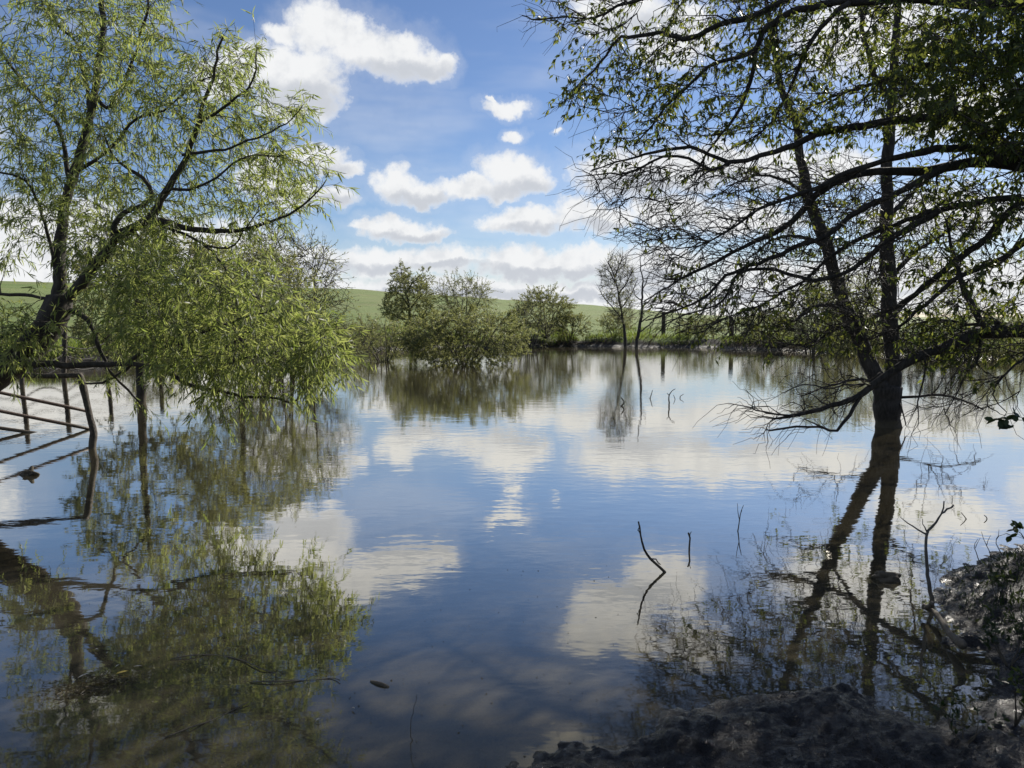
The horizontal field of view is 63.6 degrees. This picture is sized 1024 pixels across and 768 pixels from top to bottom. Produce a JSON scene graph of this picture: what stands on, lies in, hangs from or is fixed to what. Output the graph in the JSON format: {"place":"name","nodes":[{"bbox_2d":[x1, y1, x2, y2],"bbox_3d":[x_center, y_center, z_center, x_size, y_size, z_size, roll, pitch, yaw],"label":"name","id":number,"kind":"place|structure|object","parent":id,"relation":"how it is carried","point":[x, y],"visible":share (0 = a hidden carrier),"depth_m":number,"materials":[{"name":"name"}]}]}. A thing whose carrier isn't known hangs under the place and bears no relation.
{"place":"outdoors","nodes":[
{"label":"outdoors","id":0,"kind":"place"},
{"bbox_2d":[0,347,1023,767],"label":"pond water","id":1,"kind":"structure","parent":0,"point":[398,489],"depth_m":6.10,"materials":[{"name":"blue liquid"}]},
{"bbox_2d":[0,426,35,432],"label":"pipe rail","id":2,"kind":"object","parent":1,"relation":"on","point":[14,430],"visible":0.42,"depth_m":12.44,"materials":[{"name":"metal"}]},
{"bbox_2d":[19,323,24,383],"bbox_3d":[-12.770,-0.028,21.569,0.212,3.237,0.124,0,5,0],"label":"fence post","id":3,"kind":"object","parent":1,"relation":"in","point":[21,381],"visible":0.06,"depth_m":21.52,"materials":[{"name":"brown wood"}]},
{"bbox_2d":[14,325,147,373],"bbox_3d":[-13.540,-0.947,22.863,2.706,1.356,11.296,2,5,27],"label":"cable fence","id":4,"kind":"object","parent":3,"relation":"attached to","point":[75,358],"visible":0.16,"depth_m":24.08,"materials":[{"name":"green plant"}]},
{"bbox_2d":[19,466,39,475],"bbox_3d":[-5.357,0.997,9.168,0.167,0.179,0.180,4,6,43],"label":"stump","id":5,"kind":"object","parent":1,"relation":"in","point":[30,471],"visible":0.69,"depth_m":9.13,"materials":[{"name":"brown wood"}]},
{"bbox_2d":[61,330,66,378],"bbox_3d":[-12.758,-0.203,23.562,0.221,3.216,0.138,0,5,0],"label":"fence post","id":6,"kind":"object","parent":1,"relation":"in","point":[64,346],"visible":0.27,"depth_m":23.45,"materials":[{"name":"brown wood"}]},
{"bbox_2d":[76,373,97,448],"bbox_3d":[-5.683,0.561,11.029,0.295,1.418,0.120,2,5,23],"label":"fence post","id":7,"kind":"object","parent":1,"relation":"in","point":[93,435],"visible":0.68,"depth_m":10.98,"materials":[{"name":"brown wood"}]},
{"bbox_2d":[0,391,84,411],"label":"pipe rail","id":8,"kind":"object","parent":7,"relation":"attached to","point":[45,402],"visible":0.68,"depth_m":12.44,"materials":[{"name":"metal"}]},
{"bbox_2d":[0,409,88,429],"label":"pipe rail","id":9,"kind":"object","parent":7,"relation":"attached to","point":[46,420],"visible":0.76,"depth_m":12.48,"materials":[{"name":"metal"}]},
{"bbox_2d":[21,372,83,378],"bbox_3d":[-6.305,-0.114,10.857,1.210,0.101,0.078,-2,5,-22],"label":"log rail","id":10,"kind":"object","parent":7,"relation":"on","point":[60,375],"visible":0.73,"depth_m":10.93,"materials":[{"name":"brown wood"}]},
{"bbox_2d":[47,216,265,401],"bbox_3d":[-7.376,-1.312,16.934,4.303,4.425,3.396,0,5,0],"label":"tree","id":11,"kind":"object","parent":1,"relation":"in","point":[140,395],"visible":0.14,"depth_m":16.65,"materials":[{"name":"green plant"}]},
{"bbox_2d":[165,702,248,737],"bbox_3d":[-1.315,1.460,3.585,0.017,0.016,0.398,4,6,39],"label":"floating stick","id":12,"kind":"object","parent":1,"relation":"on","point":[203,722],"visible":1,"depth_m":3.54,"materials":[{"name":"brown wood"}]},
{"bbox_2d":[170,654,273,672],"bbox_3d":[-1.444,1.410,4.200,0.608,0.016,0.121,1,5,15],"label":"floating stick","id":13,"kind":"object","parent":1,"relation":"on","point":[225,656],"visible":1,"depth_m":4.24,"materials":[{"name":"brown wood"}]},
{"bbox_2d":[163,220,332,384],"bbox_3d":[-6.968,-1.850,21.471,4.210,4.763,3.883,2,5,24],"label":"tree","id":14,"kind":"object","parent":1,"relation":"in","point":[280,263],"visible":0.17,"depth_m":21.32,"materials":[{"name":"green plant"}]},
{"bbox_2d":[250,677,339,682],"bbox_3d":[-1.042,1.428,3.978,0.434,0.016,0.044,0,5,-2],"label":"floating stick","id":15,"kind":"object","parent":1,"relation":"on","point":[290,680],"visible":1,"depth_m":3.96,"materials":[{"name":"brown wood"}]},
{"bbox_2d":[16,569,617,767],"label":"floating debris","id":16,"kind":"object","parent":1,"relation":"on","point":[111,681],"visible":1,"depth_m":3.90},
{"bbox_2d":[370,680,389,687],"bbox_3d":[-0.633,1.435,3.941,0.117,0.029,0.020,3,6,33],"label":"driftwood","id":17,"kind":"object","parent":1,"relation":"on","point":[380,683],"visible":1,"depth_m":3.93,"materials":[{"name":"brown wood"}]},
{"bbox_2d":[410,694,416,740],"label":"reed","id":18,"kind":"object","parent":1,"relation":"in","point":[411,718],"visible":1,"depth_m":3.42,"materials":[{"name":"brown plant"}]},
{"bbox_2d":[634,256,657,348],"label":"dead snag","id":19,"kind":"object","parent":1,"relation":"in","point":[638,331],"visible":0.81,"depth_m":44.96,"materials":[{"name":"brown wood"}]},
{"bbox_2d":[637,521,665,572],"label":"branch","id":20,"kind":"object","parent":1,"relation":"on","point":[652,559],"visible":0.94,"depth_m":5.64,"materials":[{"name":"brown wood"}]},
{"bbox_2d":[688,532,690,549],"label":"branch","id":21,"kind":"object","parent":1,"relation":"on","point":[689,540],"visible":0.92,"depth_m":6.21,"materials":[{"name":"brown wood"}]},
{"bbox_2d":[737,503,743,530],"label":"branch","id":22,"kind":"object","parent":1,"relation":"on","point":[738,516],"visible":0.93,"depth_m":6.75,"materials":[{"name":"brown wood"}]},
{"bbox_2d":[719,0,1012,433],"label":"flooded tree","id":23,"kind":"object","parent":1,"relation":"in","point":[891,390],"visible":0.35,"depth_m":12.95,"materials":[{"name":"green plant"}]},
{"bbox_2d":[900,501,953,607],"bbox_3d":[2.521,1.045,5.005,0.302,0.655,0.123,0,5,0],"label":"branch","id":24,"kind":"object","parent":1,"relation":"in","point":[929,587],"visible":0.93,"depth_m":5.00,"materials":[{"name":"brown plant"}]},
{"bbox_2d":[0,281,1023,767],"bbox_3d":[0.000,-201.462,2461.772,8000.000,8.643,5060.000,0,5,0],"label":"ground","id":25,"kind":"structure","parent":0,"point":[806,741],"depth_m":3.54,"materials":[{"name":"green plant"}]},
{"bbox_2d":[112,328,191,368],"bbox_3d":[-12.620,-1.016,28.978,2.915,2.291,2.884,3,6,34],"label":"shrub","id":26,"kind":"object","parent":25,"relation":"on","point":[132,352],"visible":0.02,"depth_m":28.60,"materials":[{"name":"green plant"}]},
{"bbox_2d":[0,0,376,450],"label":"willow tree","id":27,"kind":"object","parent":25,"relation":"on","point":[33,343],"visible":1,"depth_m":8.83,"materials":[{"name":"green plant"}]},
{"bbox_2d":[213,211,360,371],"bbox_3d":[-7.663,-2.381,27.357,5.265,6.618,4.281,0,5,0],"label":"tree","id":28,"kind":"object","parent":25,"relation":"on","point":[306,262],"visible":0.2,"depth_m":27.10,"materials":[{"name":"green plant"}]},
{"bbox_2d":[300,315,345,347],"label":"shrub","id":29,"kind":"object","parent":25,"relation":"on","point":[333,331],"visible":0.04,"depth_m":40.48,"materials":[{"name":"green plant"}]},
{"bbox_2d":[336,315,391,351],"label":"shrub","id":30,"kind":"object","parent":25,"relation":"on","point":[372,329],"visible":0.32,"depth_m":41.85,"materials":[{"name":"green plant"}]},
{"bbox_2d":[343,313,415,361],"bbox_3d":[-5.119,-1.604,32.269,3.545,2.385,2.776,0,5,0],"label":"shrub","id":31,"kind":"object","parent":25,"relation":"on","point":[388,348],"visible":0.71,"depth_m":32.05,"materials":[{"name":"green plant"}]},
{"bbox_2d":[378,258,439,328],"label":"tree","id":32,"kind":"object","parent":25,"relation":"on","point":[421,288],"visible":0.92,"depth_m":49.26,"materials":[{"name":"green plant"}]},
{"bbox_2d":[431,268,502,331],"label":"shrub","id":33,"kind":"object","parent":25,"relation":"on","point":[466,293],"visible":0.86,"depth_m":49.95,"materials":[{"name":"green plant"}]},
{"bbox_2d":[390,303,544,366],"bbox_3d":[-1.634,-1.595,30.289,5.697,2.789,4.648,0,5,0],"label":"shrub","id":34,"kind":"object","parent":25,"relation":"on","point":[442,333],"visible":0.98,"depth_m":29.54,"materials":[{"name":"green plant"}]},
{"bbox_2d":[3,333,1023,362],"bbox_3d":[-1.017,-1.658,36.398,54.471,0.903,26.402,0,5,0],"label":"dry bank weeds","id":35,"kind":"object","parent":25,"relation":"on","point":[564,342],"visible":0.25,"depth_m":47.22,"materials":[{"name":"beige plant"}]},
{"bbox_2d":[500,297,558,347],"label":"shrub","id":36,"kind":"object","parent":25,"relation":"on","point":[538,324],"visible":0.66,"depth_m":46.15,"materials":[{"name":"green plant"}]},
{"bbox_2d":[508,283,580,338],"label":"shrub","id":37,"kind":"object","parent":25,"relation":"on","point":[538,298],"visible":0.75,"depth_m":48.84,"materials":[{"name":"green plant"}]},
{"bbox_2d":[551,308,593,340],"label":"shrub","id":38,"kind":"object","parent":25,"relation":"on","point":[572,319],"visible":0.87,"depth_m":48.87,"materials":[{"name":"green plant"}]},
{"bbox_2d":[593,309,635,338],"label":"shrub","id":39,"kind":"object","parent":25,"relation":"on","point":[606,322],"visible":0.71,"depth_m":49.17,"materials":[{"name":"green plant"}]},
{"bbox_2d":[595,247,638,348],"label":"tree","id":40,"kind":"object","parent":25,"relation":"on","point":[619,295],"visible":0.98,"depth_m":45.36,"materials":[{"name":"brown plant"}]},
{"bbox_2d":[661,315,665,334],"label":"fence post","id":41,"kind":"object","parent":25,"relation":"on","point":[664,331],"visible":0.25,"depth_m":50.79,"materials":[{"name":"brown wood"}]},
{"bbox_2d":[673,317,725,338],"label":"shrub","id":42,"kind":"object","parent":25,"relation":"on","point":[712,334],"visible":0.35,"depth_m":48.55,"materials":[{"name":"green plant"}]},
{"bbox_2d":[708,280,715,314],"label":"utility pole","id":43,"kind":"object","parent":25,"relation":"on","point":[714,296],"visible":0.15,"depth_m":298.30,"materials":[{"name":"grey wood"}]},
{"bbox_2d":[497,0,1023,461],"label":"overhanging tree","id":44,"kind":"object","parent":25,"relation":"on","point":[954,48],"visible":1,"depth_m":7.83,"materials":[{"name":"green plant"}]},
{"bbox_2d":[736,305,797,344],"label":"shrub","id":45,"kind":"object","parent":25,"relation":"on","point":[765,319],"visible":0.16,"depth_m":43.75,"materials":[{"name":"green plant"}]},
{"bbox_2d":[535,550,1023,767],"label":"mud stubble","id":46,"kind":"object","parent":25,"relation":"on","point":[855,698],"visible":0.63,"depth_m":3.43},
{"bbox_2d":[772,276,841,353],"bbox_3d":[14.645,-3.119,39.863,3.812,4.198,3.396,0,5,0],"label":"tree","id":47,"kind":"object","parent":25,"relation":"on","point":[813,347],"visible":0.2,"depth_m":39.78,"materials":[{"name":"green plant"}]},
{"bbox_2d":[801,270,880,340],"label":"tree","id":48,"kind":"object","parent":25,"relation":"on","point":[857,282],"visible":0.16,"depth_m":41.32,"materials":[{"name":"green plant"}]},
{"bbox_2d":[815,324,906,356],"bbox_3d":[15.620,-1.758,37.101,4.092,2.692,3.470,0,5,0],"label":"shrub","id":49,"kind":"object","parent":25,"relation":"on","point":[837,349],"visible":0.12,"depth_m":36.57,"materials":[{"name":"green plant"}]},
{"bbox_2d":[871,571,900,581],"bbox_3d":[2.509,1.305,5.529,0.199,0.114,0.160,0,5,0],"label":"mud clod","id":50,"kind":"object","parent":25,"relation":"on","point":[883,576],"visible":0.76,"depth_m":5.49,"materials":[{"name":"brown soil"}]},
{"bbox_2d":[900,316,973,359],"bbox_3d":[17.940,-1.653,34.924,3.962,2.500,3.296,0,5,0],"label":"shrub","id":51,"kind":"object","parent":25,"relation":"on","point":[905,352],"visible":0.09,"depth_m":34.70,"materials":[{"name":"green plant"}]},
{"bbox_2d":[921,601,966,649],"bbox_3d":[2.380,1.301,4.536,0.073,0.109,0.637,1,5,10],"label":"fallen branch","id":52,"kind":"object","parent":25,"relation":"on","point":[961,643],"visible":1,"depth_m":4.52,"materials":[{"name":"brown wood"}]},
{"bbox_2d":[914,269,1004,336],"bbox_3d":[20.424,-3.510,37.816,4.325,3.622,3.769,0,5,0],"label":"tree","id":53,"kind":"object","parent":25,"relation":"on","point":[972,316],"visible":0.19,"depth_m":37.63,"materials":[{"name":"green plant"}]},
{"bbox_2d":[932,691,1009,743],"bbox_3d":[1.878,1.379,3.379,0.243,0.197,0.182,0,5,0],"label":"weed","id":54,"kind":"object","parent":25,"relation":"on","point":[957,716],"visible":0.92,"depth_m":3.36,"materials":[{"name":"green plant"}]},
{"bbox_2d":[941,547,1023,646],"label":"bank weeds","id":55,"kind":"object","parent":25,"relation":"on","point":[1012,594],"visible":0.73,"depth_m":5.00,"materials":[{"name":"green plant"}]},
{"bbox_2d":[981,532,991,559],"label":"bare stalk","id":56,"kind":"object","parent":25,"relation":"on","point":[987,547],"visible":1,"depth_m":5.53,"materials":[{"name":"brown plant"}]},
{"bbox_2d":[966,313,1023,360],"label":"shrub","id":57,"kind":"object","parent":25,"relation":"on","point":[1019,358],"visible":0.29,"depth_m":33.03,"materials":[{"name":"green plant"}]},
{"bbox_2d":[972,615,1023,666],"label":"weed","id":58,"kind":"object","parent":25,"relation":"on","point":[994,638],"visible":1,"depth_m":4.13,"materials":[{"name":"green plant"}]},
{"bbox_2d":[983,565,1023,597],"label":"weed","id":59,"kind":"object","parent":25,"relation":"on","point":[996,577],"visible":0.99,"depth_m":4.88,"materials":[{"name":"green plant"}]},
{"bbox_2d":[984,408,1023,429],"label":"leafy sprig","id":60,"kind":"object","parent":25,"relation":"on","point":[1003,422],"visible":1,"depth_m":5.43,"materials":[{"name":"green plant"}]},
{"bbox_2d":[995,666,1023,726],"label":"weed","id":61,"kind":"object","parent":25,"relation":"on","point":[1021,682],"visible":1,"depth_m":3.44,"materials":[{"name":"green plant"}]},
{"bbox_2d":[1005,520,1023,541],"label":"leafy sprig","id":62,"kind":"object","parent":25,"relation":"on","point":[1019,525],"visible":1,"depth_m":5.31,"materials":[{"name":"green plant"}]},
{"bbox_2d":[0,325,1023,360],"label":"bank grass","id":63,"kind":"structure","parent":0,"point":[73,343],"depth_m":47.98,"materials":[{"name":"green plant"}]},
{"bbox_2d":[0,0,1023,316],"label":"sky","id":64,"kind":"structure","parent":0,"point":[432,110],"materials":[{"name":"blue"}]}
]}

